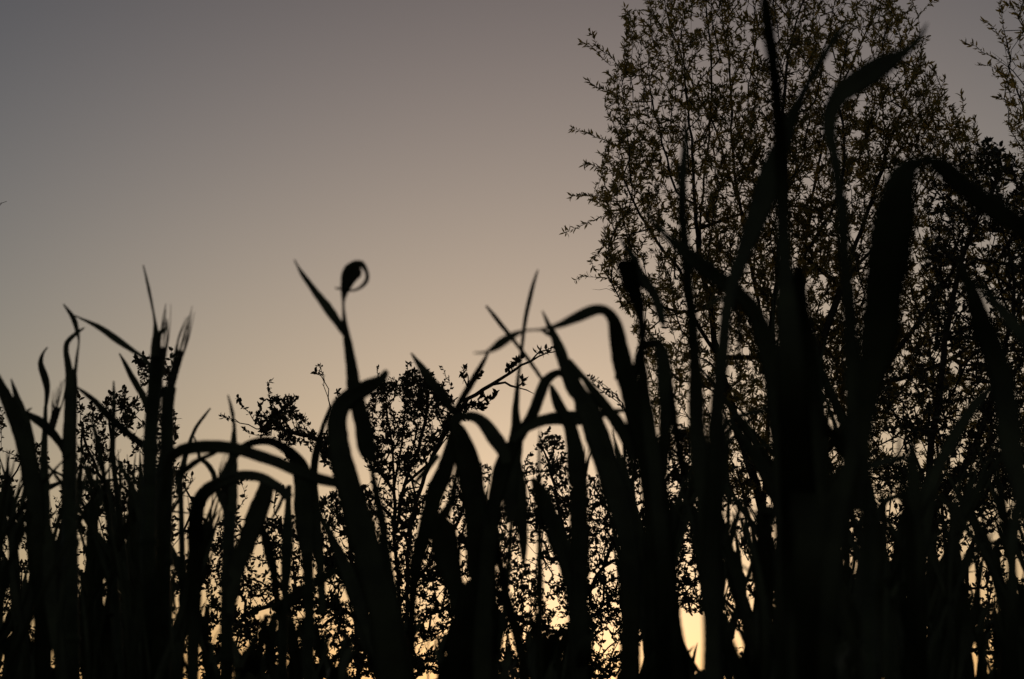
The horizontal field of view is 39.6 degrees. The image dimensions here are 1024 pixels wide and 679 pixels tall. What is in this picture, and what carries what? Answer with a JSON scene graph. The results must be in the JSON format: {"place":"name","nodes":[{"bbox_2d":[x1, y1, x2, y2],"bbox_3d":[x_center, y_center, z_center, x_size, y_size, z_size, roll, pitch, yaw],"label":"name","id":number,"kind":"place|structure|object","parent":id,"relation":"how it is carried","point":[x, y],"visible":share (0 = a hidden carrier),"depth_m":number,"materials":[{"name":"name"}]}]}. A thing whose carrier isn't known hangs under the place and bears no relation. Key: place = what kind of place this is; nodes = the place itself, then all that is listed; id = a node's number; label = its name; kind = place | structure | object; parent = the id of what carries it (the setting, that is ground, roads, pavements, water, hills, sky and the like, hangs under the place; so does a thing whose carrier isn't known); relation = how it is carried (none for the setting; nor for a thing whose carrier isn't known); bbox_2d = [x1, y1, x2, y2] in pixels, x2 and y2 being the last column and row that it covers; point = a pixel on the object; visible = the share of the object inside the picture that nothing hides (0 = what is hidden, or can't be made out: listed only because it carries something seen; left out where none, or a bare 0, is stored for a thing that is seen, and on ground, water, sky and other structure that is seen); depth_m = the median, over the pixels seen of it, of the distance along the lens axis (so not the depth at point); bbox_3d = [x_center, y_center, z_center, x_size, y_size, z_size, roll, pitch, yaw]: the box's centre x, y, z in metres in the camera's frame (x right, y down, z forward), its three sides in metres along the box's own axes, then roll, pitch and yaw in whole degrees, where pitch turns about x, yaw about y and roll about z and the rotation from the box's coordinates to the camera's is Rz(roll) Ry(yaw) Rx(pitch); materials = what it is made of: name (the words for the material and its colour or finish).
{"place":"outdoors","nodes":[
{"label":"outdoors","id":0,"kind":"place"},
{"bbox_2d":[0,0,1023,678],"label":"sky","id":1,"kind":"structure","parent":0,"point":[212,147],"materials":[{"name":"grey"}]},
{"bbox_3d":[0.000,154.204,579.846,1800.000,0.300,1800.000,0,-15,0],"label":"ground","id":2,"kind":"structure","parent":0,"visible":0},
{"bbox_2d":[0,376,49,678],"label":"barley plant","id":3,"kind":"object","parent":2,"relation":"on","point":[17,416],"visible":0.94,"depth_m":1.11,"materials":[{"name":"black plant"}]},
{"bbox_2d":[0,407,51,678],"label":"hedge shrub","id":4,"kind":"object","parent":2,"relation":"on","point":[23,565],"visible":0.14,"depth_m":7.41,"materials":[{"name":"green plant"}]},
{"bbox_2d":[9,490,60,678],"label":"barley plant","id":5,"kind":"object","parent":2,"relation":"on","point":[21,666],"visible":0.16,"depth_m":1.51,"materials":[{"name":"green plant"}]},
{"bbox_2d":[0,505,77,678],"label":"barley plant","id":6,"kind":"object","parent":2,"relation":"on","point":[43,589],"visible":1,"depth_m":0.92,"materials":[{"name":"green plant"}]},
{"bbox_2d":[0,443,81,615],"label":"barley plant","id":7,"kind":"object","parent":2,"relation":"on","point":[4,532],"visible":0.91,"depth_m":1.13,"materials":[{"name":"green plant"}]},
{"bbox_2d":[0,440,82,678],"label":"barley plant","id":8,"kind":"object","parent":2,"relation":"on","point":[31,661],"visible":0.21,"depth_m":1.35,"materials":[{"name":"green plant"}]},
{"bbox_2d":[27,347,64,678],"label":"barley plant","id":9,"kind":"object","parent":2,"relation":"on","point":[47,427],"visible":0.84,"depth_m":1.28,"materials":[{"name":"black plant"}]},
{"bbox_2d":[7,469,87,678],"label":"barley plant","id":10,"kind":"object","parent":2,"relation":"on","point":[22,613],"visible":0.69,"depth_m":1.11,"materials":[{"name":"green plant"}]},
{"bbox_2d":[0,450,120,658],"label":"barley plant","id":11,"kind":"object","parent":2,"relation":"on","point":[6,630],"visible":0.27,"depth_m":1.62,"materials":[{"name":"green plant"}]},
{"bbox_2d":[49,444,99,678],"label":"barley plant","id":12,"kind":"object","parent":2,"relation":"on","point":[96,511],"visible":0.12,"depth_m":1.65,"materials":[{"name":"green plant"}]},
{"bbox_2d":[42,443,129,678],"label":"barley plant","id":13,"kind":"object","parent":2,"relation":"on","point":[55,603],"visible":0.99,"depth_m":0.95,"materials":[{"name":"green plant"}]},
{"bbox_2d":[51,451,135,678],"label":"barley plant","id":14,"kind":"object","parent":2,"relation":"on","point":[96,581],"visible":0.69,"depth_m":1.26,"materials":[{"name":"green plant"}]},
{"bbox_2d":[47,466,158,678],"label":"barley plant","id":15,"kind":"object","parent":2,"relation":"on","point":[101,544],"visible":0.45,"depth_m":1.21,"materials":[{"name":"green plant"}]},
{"bbox_2d":[60,304,149,678],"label":"barley plant","id":16,"kind":"object","parent":2,"relation":"on","point":[68,510],"visible":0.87,"depth_m":1.15,"materials":[{"name":"green plant"}]},
{"bbox_2d":[38,452,177,657],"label":"barley plant","id":17,"kind":"object","parent":2,"relation":"on","point":[132,570],"visible":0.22,"depth_m":1.54,"materials":[{"name":"green plant"}]},
{"bbox_2d":[76,386,142,678],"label":"barley plant","id":18,"kind":"object","parent":2,"relation":"on","point":[115,422],"visible":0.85,"depth_m":1.21,"materials":[{"name":"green plant"}]},
{"bbox_2d":[77,490,157,678],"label":"barley plant","id":19,"kind":"object","parent":2,"relation":"on","point":[108,646],"visible":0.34,"depth_m":1.29,"materials":[{"name":"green plant"}]},
{"bbox_2d":[94,449,141,678],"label":"barley plant","id":20,"kind":"object","parent":2,"relation":"on","point":[135,499],"visible":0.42,"depth_m":1.22,"materials":[{"name":"black plant"}]},
{"bbox_2d":[85,452,159,657],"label":"barley plant","id":21,"kind":"object","parent":2,"relation":"on","point":[88,552],"visible":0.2,"depth_m":1.51,"materials":[{"name":"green plant"}]},
{"bbox_2d":[108,353,146,577],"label":"barley plant","id":22,"kind":"object","parent":2,"relation":"on","point":[140,391],"visible":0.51,"depth_m":1.34,"materials":[{"name":"green plant"}]},
{"bbox_2d":[51,346,218,678],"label":"hedge shrub","id":23,"kind":"object","parent":2,"relation":"on","point":[126,417],"visible":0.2,"depth_m":7.05,"materials":[{"name":"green plant"}]},
{"bbox_2d":[98,454,227,678],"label":"barley plant","id":24,"kind":"object","parent":2,"relation":"on","point":[190,578],"visible":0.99,"depth_m":0.91,"materials":[{"name":"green plant"}]},
{"bbox_2d":[139,265,194,678],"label":"barley plant","id":25,"kind":"object","parent":2,"relation":"on","point":[157,390],"visible":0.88,"depth_m":1.04,"materials":[{"name":"black plant"}]},
{"bbox_2d":[137,506,221,678],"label":"barley plant","id":26,"kind":"object","parent":2,"relation":"on","point":[182,633],"visible":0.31,"depth_m":1.22,"materials":[{"name":"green plant"}]},
{"bbox_2d":[178,408,210,678],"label":"barley plant","id":27,"kind":"object","parent":2,"relation":"on","point":[181,531],"visible":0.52,"depth_m":1.29,"materials":[{"name":"black plant"}]},
{"bbox_2d":[170,574,237,678],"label":"barley plant","id":28,"kind":"object","parent":2,"relation":"on","point":[179,665],"visible":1,"depth_m":0.87,"materials":[{"name":"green plant"}]},
{"bbox_2d":[200,599,219,678],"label":"barley plant","id":29,"kind":"object","parent":2,"relation":"on","point":[213,657],"visible":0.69,"depth_m":1.24,"materials":[{"name":"black plant"}]},
{"bbox_2d":[218,395,237,678],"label":"barley plant","id":30,"kind":"object","parent":2,"relation":"on","point":[229,497],"visible":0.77,"depth_m":1.00,"materials":[{"name":"black plant"}]},
{"bbox_2d":[186,470,292,678],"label":"barley plant","id":31,"kind":"object","parent":2,"relation":"on","point":[255,518],"visible":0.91,"depth_m":1.00,"materials":[{"name":"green plant"}]},
{"bbox_2d":[150,440,334,678],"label":"barley plant","id":32,"kind":"object","parent":2,"relation":"on","point":[211,448],"visible":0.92,"depth_m":0.89,"materials":[{"name":"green plant"}]},
{"bbox_2d":[202,460,283,678],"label":"barley plant","id":33,"kind":"object","parent":2,"relation":"on","point":[268,552],"visible":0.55,"depth_m":1.26,"materials":[{"name":"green plant"}]},
{"bbox_2d":[233,639,260,676],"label":"barley plant","id":34,"kind":"object","parent":2,"relation":"on","point":[252,664],"visible":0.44,"depth_m":1.09,"materials":[{"name":"black plant"}]},
{"bbox_2d":[233,625,262,678],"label":"barley plant","id":35,"kind":"object","parent":2,"relation":"on","point":[240,672],"visible":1,"depth_m":0.96,"materials":[{"name":"black plant"}]},
{"bbox_2d":[219,436,315,678],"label":"barley plant","id":36,"kind":"object","parent":2,"relation":"on","point":[304,513],"visible":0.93,"depth_m":1.01,"materials":[{"name":"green plant"}]},
{"bbox_2d":[256,614,280,678],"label":"barley plant","id":37,"kind":"object","parent":2,"relation":"on","point":[264,638],"visible":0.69,"depth_m":1.24,"materials":[{"name":"black plant"}]},
{"bbox_2d":[201,363,372,678],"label":"hedge shrub","id":38,"kind":"object","parent":2,"relation":"on","point":[334,603],"visible":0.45,"depth_m":6.68,"materials":[{"name":"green plant"}]},
{"bbox_2d":[273,613,329,678],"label":"barley plant","id":39,"kind":"object","parent":2,"relation":"on","point":[295,652],"visible":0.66,"depth_m":1.16,"materials":[{"name":"black plant"}]},
{"bbox_2d":[269,485,339,678],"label":"barley plant","id":40,"kind":"object","parent":2,"relation":"on","point":[285,604],"visible":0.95,"depth_m":1.11,"materials":[{"name":"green plant"}]},
{"bbox_2d":[314,628,335,678],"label":"barley plant","id":41,"kind":"object","parent":2,"relation":"on","point":[320,646],"visible":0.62,"depth_m":1.62,"materials":[{"name":"black plant"}]},
{"bbox_2d":[310,405,372,659],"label":"barley plant","id":42,"kind":"object","parent":2,"relation":"on","point":[351,584],"visible":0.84,"depth_m":1.20,"materials":[{"name":"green plant"}]},
{"bbox_2d":[329,641,353,678],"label":"barley plant","id":43,"kind":"object","parent":2,"relation":"on","point":[340,671],"visible":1,"depth_m":0.92,"materials":[{"name":"black plant"}]},
{"bbox_2d":[294,259,412,672],"bbox_3d":[-0.077,0.339,0.737,0.070,0.824,0.120,7,-16,-25],"label":"barley plant","id":44,"kind":"object","parent":2,"relation":"on","point":[351,273],"visible":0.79,"depth_m":0.84,"materials":[{"name":"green plant"}]},
{"bbox_2d":[326,369,413,678],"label":"barley plant","id":45,"kind":"object","parent":2,"relation":"on","point":[391,660],"visible":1,"depth_m":0.80,"materials":[{"name":"black plant"}]},
{"bbox_2d":[347,361,491,678],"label":"hedge shrub","id":46,"kind":"object","parent":2,"relation":"on","point":[422,403],"visible":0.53,"depth_m":7.47,"materials":[{"name":"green plant"}]},
{"bbox_2d":[407,352,488,678],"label":"barley plant","id":47,"kind":"object","parent":2,"relation":"on","point":[439,483],"visible":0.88,"depth_m":0.94,"materials":[{"name":"black plant"}]},
{"bbox_2d":[429,411,511,678],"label":"barley plant","id":48,"kind":"object","parent":2,"relation":"on","point":[446,553],"visible":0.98,"depth_m":0.86,"materials":[{"name":"black plant"}]},
{"bbox_2d":[404,344,553,621],"bbox_3d":[-0.136,1.125,6.552,0.714,2.282,0.185,3,-15,-10],"label":"hedge shrub","id":49,"kind":"object","parent":2,"relation":"on","point":[467,405],"visible":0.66,"depth_m":6.74,"materials":[{"name":"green plant"}]},
{"bbox_2d":[485,270,541,678],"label":"barley plant","id":50,"kind":"object","parent":2,"relation":"on","point":[510,501],"visible":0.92,"depth_m":0.90,"materials":[{"name":"black plant"}]},
{"bbox_2d":[496,461,573,678],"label":"barley plant","id":51,"kind":"object","parent":2,"relation":"on","point":[556,533],"visible":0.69,"depth_m":0.92,"materials":[{"name":"green plant"}]},
{"bbox_2d":[530,613,568,678],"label":"barley plant","id":52,"kind":"object","parent":2,"relation":"on","point":[550,644],"visible":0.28,"depth_m":0.95,"materials":[{"name":"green plant"}]},
{"bbox_2d":[472,369,656,678],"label":"barley plant","id":53,"kind":"object","parent":2,"relation":"on","point":[483,629],"visible":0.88,"depth_m":0.85,"materials":[{"name":"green plant"}]},
{"bbox_2d":[563,541,595,678],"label":"barley plant","id":54,"kind":"object","parent":2,"relation":"on","point":[584,653],"visible":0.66,"depth_m":0.82,"materials":[{"name":"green plant"}]},
{"bbox_2d":[473,304,689,678],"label":"barley plant","id":55,"kind":"object","parent":2,"relation":"on","point":[624,370],"visible":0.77,"depth_m":0.74,"materials":[{"name":"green plant"}]},
{"bbox_2d":[541,311,641,678],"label":"barley plant","id":56,"kind":"object","parent":2,"relation":"on","point":[591,403],"visible":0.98,"depth_m":0.81,"materials":[{"name":"black plant"}]},
{"bbox_2d":[496,373,701,678],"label":"hedge shrub","id":57,"kind":"object","parent":2,"relation":"on","point":[562,501],"visible":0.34,"depth_m":7.58,"materials":[{"name":"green plant"}]},
{"bbox_2d":[616,237,672,678],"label":"barley plant","id":58,"kind":"object","parent":2,"relation":"on","point":[634,278],"visible":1,"depth_m":0.71,"materials":[{"name":"black plant"}]},
{"bbox_2d":[614,339,687,476],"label":"barley plant","id":59,"kind":"object","parent":2,"relation":"on","point":[668,418],"visible":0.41,"depth_m":0.78,"materials":[{"name":"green plant"}]},
{"bbox_2d":[611,430,695,678],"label":"barley plant","id":60,"kind":"object","parent":2,"relation":"on","point":[680,504],"visible":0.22,"depth_m":1.21,"materials":[{"name":"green plant"}]},
{"bbox_2d":[616,466,695,647],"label":"barley plant","id":61,"kind":"object","parent":2,"relation":"on","point":[681,532],"visible":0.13,"depth_m":1.58,"materials":[{"name":"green plant"}]},
{"bbox_2d":[622,446,689,678],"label":"barley plant","id":62,"kind":"object","parent":2,"relation":"on","point":[648,667],"visible":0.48,"depth_m":1.19,"materials":[{"name":"black plant"}]},
{"bbox_2d":[596,410,761,673],"bbox_3d":[0.222,0.507,1.612,0.246,0.946,0.096,0,-15,0],"label":"barley plant","id":63,"kind":"object","parent":2,"relation":"on","point":[691,491],"visible":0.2,"depth_m":1.69,"materials":[{"name":"black plant"}]},
{"bbox_2d":[677,118,723,678],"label":"barley plant","id":64,"kind":"object","parent":2,"relation":"on","point":[697,432],"visible":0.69,"depth_m":0.67,"materials":[{"name":"black plant"}]},
{"bbox_2d":[671,486,743,678],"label":"barley plant","id":65,"kind":"object","parent":2,"relation":"on","point":[694,538],"visible":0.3,"depth_m":1.14,"materials":[{"name":"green plant"}]},
{"bbox_2d":[645,212,786,678],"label":"barley plant","id":66,"kind":"object","parent":2,"relation":"on","point":[709,271],"visible":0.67,"depth_m":0.64,"materials":[{"name":"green plant"}]},
{"bbox_2d":[682,450,756,661],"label":"barley plant","id":67,"kind":"object","parent":2,"relation":"on","point":[735,610],"visible":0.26,"depth_m":1.57,"materials":[{"name":"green plant"}]},
{"bbox_2d":[699,403,771,678],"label":"barley plant","id":68,"kind":"object","parent":2,"relation":"on","point":[741,669],"visible":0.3,"depth_m":0.67,"materials":[{"name":"black plant"}]},
{"bbox_2d":[722,505,775,678],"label":"barley plant","id":69,"kind":"object","parent":2,"relation":"on","point":[755,662],"visible":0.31,"depth_m":0.80,"materials":[{"name":"black plant"}]},
{"bbox_2d":[724,504,775,678],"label":"barley plant","id":70,"kind":"object","parent":2,"relation":"on","point":[763,561],"visible":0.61,"depth_m":0.77,"materials":[{"name":"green plant"}]},
{"bbox_2d":[701,22,847,678],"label":"barley plant","id":71,"kind":"object","parent":2,"relation":"on","point":[761,205],"visible":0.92,"depth_m":0.57,"materials":[{"name":"green plant"}]},
{"bbox_2d":[702,369,853,578],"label":"barley plant","id":72,"kind":"object","parent":2,"relation":"on","point":[744,427],"visible":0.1,"depth_m":1.57,"materials":[{"name":"green plant"}]},
{"bbox_2d":[722,467,839,658],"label":"barley plant","id":73,"kind":"object","parent":2,"relation":"on","point":[729,551],"visible":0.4,"depth_m":1.19,"materials":[{"name":"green plant"}]},
{"bbox_2d":[722,303,840,648],"bbox_3d":[0.136,0.364,0.715,0.080,0.763,0.087,-13,-20,41],"label":"barley plant","id":74,"kind":"object","parent":2,"relation":"on","point":[831,491],"visible":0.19,"depth_m":0.79,"materials":[{"name":"black plant"}]},
{"bbox_2d":[559,0,1023,585],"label":"willow tree","id":75,"kind":"object","parent":2,"relation":"on","point":[815,264],"visible":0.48,"depth_m":13.51,"materials":[{"name":"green plant"}]},
{"bbox_2d":[727,382,860,642],"bbox_3d":[0.249,0.399,1.121,0.071,0.904,0.118,9,-17,-30],"label":"barley plant","id":76,"kind":"object","parent":2,"relation":"on","point":[855,594],"visible":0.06,"depth_m":1.14,"materials":[{"name":"green plant"}]},
{"bbox_2d":[760,0,837,678],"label":"barley plant","id":77,"kind":"object","parent":2,"relation":"on","point":[804,505],"visible":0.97,"depth_m":0.56,"materials":[{"name":"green plant"}]},
{"bbox_2d":[741,382,861,678],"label":"barley plant","id":78,"kind":"object","parent":2,"relation":"on","point":[854,613],"visible":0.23,"depth_m":1.09,"materials":[{"name":"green plant"}]},
{"bbox_2d":[744,382,898,668],"bbox_3d":[0.278,0.430,1.115,0.078,0.841,0.202,-11,-19,37],"label":"barley plant","id":79,"kind":"object","parent":2,"relation":"on","point":[885,501],"visible":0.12,"depth_m":1.24,"materials":[{"name":"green plant"}]},
{"bbox_2d":[724,457,928,655],"bbox_3d":[1.589,1.439,7.046,1.353,1.929,1.512,0,-15,0],"label":"hedge shrub","id":80,"kind":"object","parent":2,"relation":"on","point":[749,463],"visible":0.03,"depth_m":7.16,"materials":[{"name":"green plant"}]},
{"bbox_2d":[763,355,921,669],"bbox_3d":[0.300,0.418,1.173,0.108,0.894,0.126,5,-16,-18],"label":"barley plant","id":81,"kind":"object","parent":2,"relation":"on","point":[839,413],"visible":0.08,"depth_m":1.24,"materials":[{"name":"green plant"}]},
{"bbox_2d":[823,415,916,678],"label":"barley plant","id":82,"kind":"object","parent":2,"relation":"on","point":[835,437],"visible":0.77,"depth_m":0.61,"materials":[{"name":"black plant"}]},
{"bbox_2d":[817,23,927,678],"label":"barley plant","id":83,"kind":"object","parent":2,"relation":"on","point":[866,75],"visible":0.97,"depth_m":0.53,"materials":[{"name":"black plant"}]},
{"bbox_2d":[816,329,950,678],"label":"barley plant","id":84,"kind":"object","parent":2,"relation":"on","point":[846,556],"visible":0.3,"depth_m":1.10,"materials":[{"name":"black plant"}]},
{"bbox_2d":[835,136,1023,666],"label":"hawthorn bush","id":85,"kind":"object","parent":2,"relation":"on","point":[929,429],"visible":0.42,"depth_m":9.13,"materials":[{"name":"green plant"}]},
{"bbox_2d":[872,481,997,678],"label":"barley plant","id":86,"kind":"object","parent":2,"relation":"on","point":[877,554],"visible":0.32,"depth_m":0.81,"materials":[{"name":"black plant"}]},
{"bbox_2d":[856,156,1023,678],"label":"barley plant","id":87,"kind":"object","parent":2,"relation":"on","point":[891,233],"visible":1,"depth_m":0.45,"materials":[{"name":"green plant"}]},
{"bbox_2d":[899,443,983,678],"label":"barley plant","id":88,"kind":"object","parent":2,"relation":"on","point":[933,600],"visible":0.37,"depth_m":1.22,"materials":[{"name":"black plant"}]},
{"bbox_2d":[895,525,996,678],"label":"barley plant","id":89,"kind":"object","parent":2,"relation":"on","point":[942,623],"visible":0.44,"depth_m":0.82,"materials":[{"name":"black plant"}]},
{"bbox_2d":[902,386,990,678],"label":"barley plant","id":90,"kind":"object","parent":2,"relation":"on","point":[916,499],"visible":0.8,"depth_m":0.69,"materials":[{"name":"black plant"}]},
{"bbox_2d":[890,484,1004,656],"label":"barley plant","id":91,"kind":"object","parent":2,"relation":"on","point":[986,608],"visible":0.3,"depth_m":1.15,"materials":[{"name":"black plant"}]},
{"bbox_2d":[888,539,1023,678],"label":"barley plant","id":92,"kind":"object","parent":2,"relation":"on","point":[995,624],"visible":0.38,"depth_m":1.20,"materials":[{"name":"black plant"}]},
{"bbox_2d":[929,457,1001,678],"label":"barley plant","id":93,"kind":"object","parent":2,"relation":"on","point":[940,602],"visible":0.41,"depth_m":1.22,"materials":[{"name":"black plant"}]},
{"bbox_2d":[934,475,1000,678],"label":"barley plant","id":94,"kind":"object","parent":2,"relation":"on","point":[963,639],"visible":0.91,"depth_m":0.84,"materials":[{"name":"black plant"}]},
{"bbox_2d":[942,535,993,678],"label":"barley plant","id":95,"kind":"object","parent":2,"relation":"on","point":[977,645],"visible":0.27,"depth_m":1.12,"materials":[{"name":"black plant"}]},
{"bbox_2d":[944,450,993,678],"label":"barley plant","id":96,"kind":"object","parent":2,"relation":"on","point":[981,653],"visible":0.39,"depth_m":0.84,"materials":[{"name":"black plant"}]},
{"bbox_2d":[920,436,1023,678],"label":"barley plant","id":97,"kind":"object","parent":2,"relation":"on","point":[1002,526],"visible":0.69,"depth_m":0.80,"materials":[{"name":"black plant"}]},
{"bbox_2d":[946,434,1023,621],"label":"barley plant","id":98,"kind":"object","parent":2,"relation":"on","point":[998,558],"visible":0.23,"depth_m":1.56,"materials":[{"name":"black plant"}]},
{"bbox_2d":[956,258,1023,678],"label":"barley plant","id":99,"kind":"object","parent":2,"relation":"on","point":[1007,411],"visible":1,"depth_m":0.53,"materials":[{"name":"black plant"}]},
{"bbox_2d":[960,0,1023,310],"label":"willow tree","id":100,"kind":"object","parent":2,"relation":"on","point":[1011,82],"visible":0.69,"depth_m":15.00,"materials":[{"name":"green plant"}]},
{"bbox_2d":[988,478,1023,678],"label":"barley plant","id":101,"kind":"object","parent":2,"relation":"on","point":[1000,617],"visible":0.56,"depth_m":0.84,"materials":[{"name":"black plant"}]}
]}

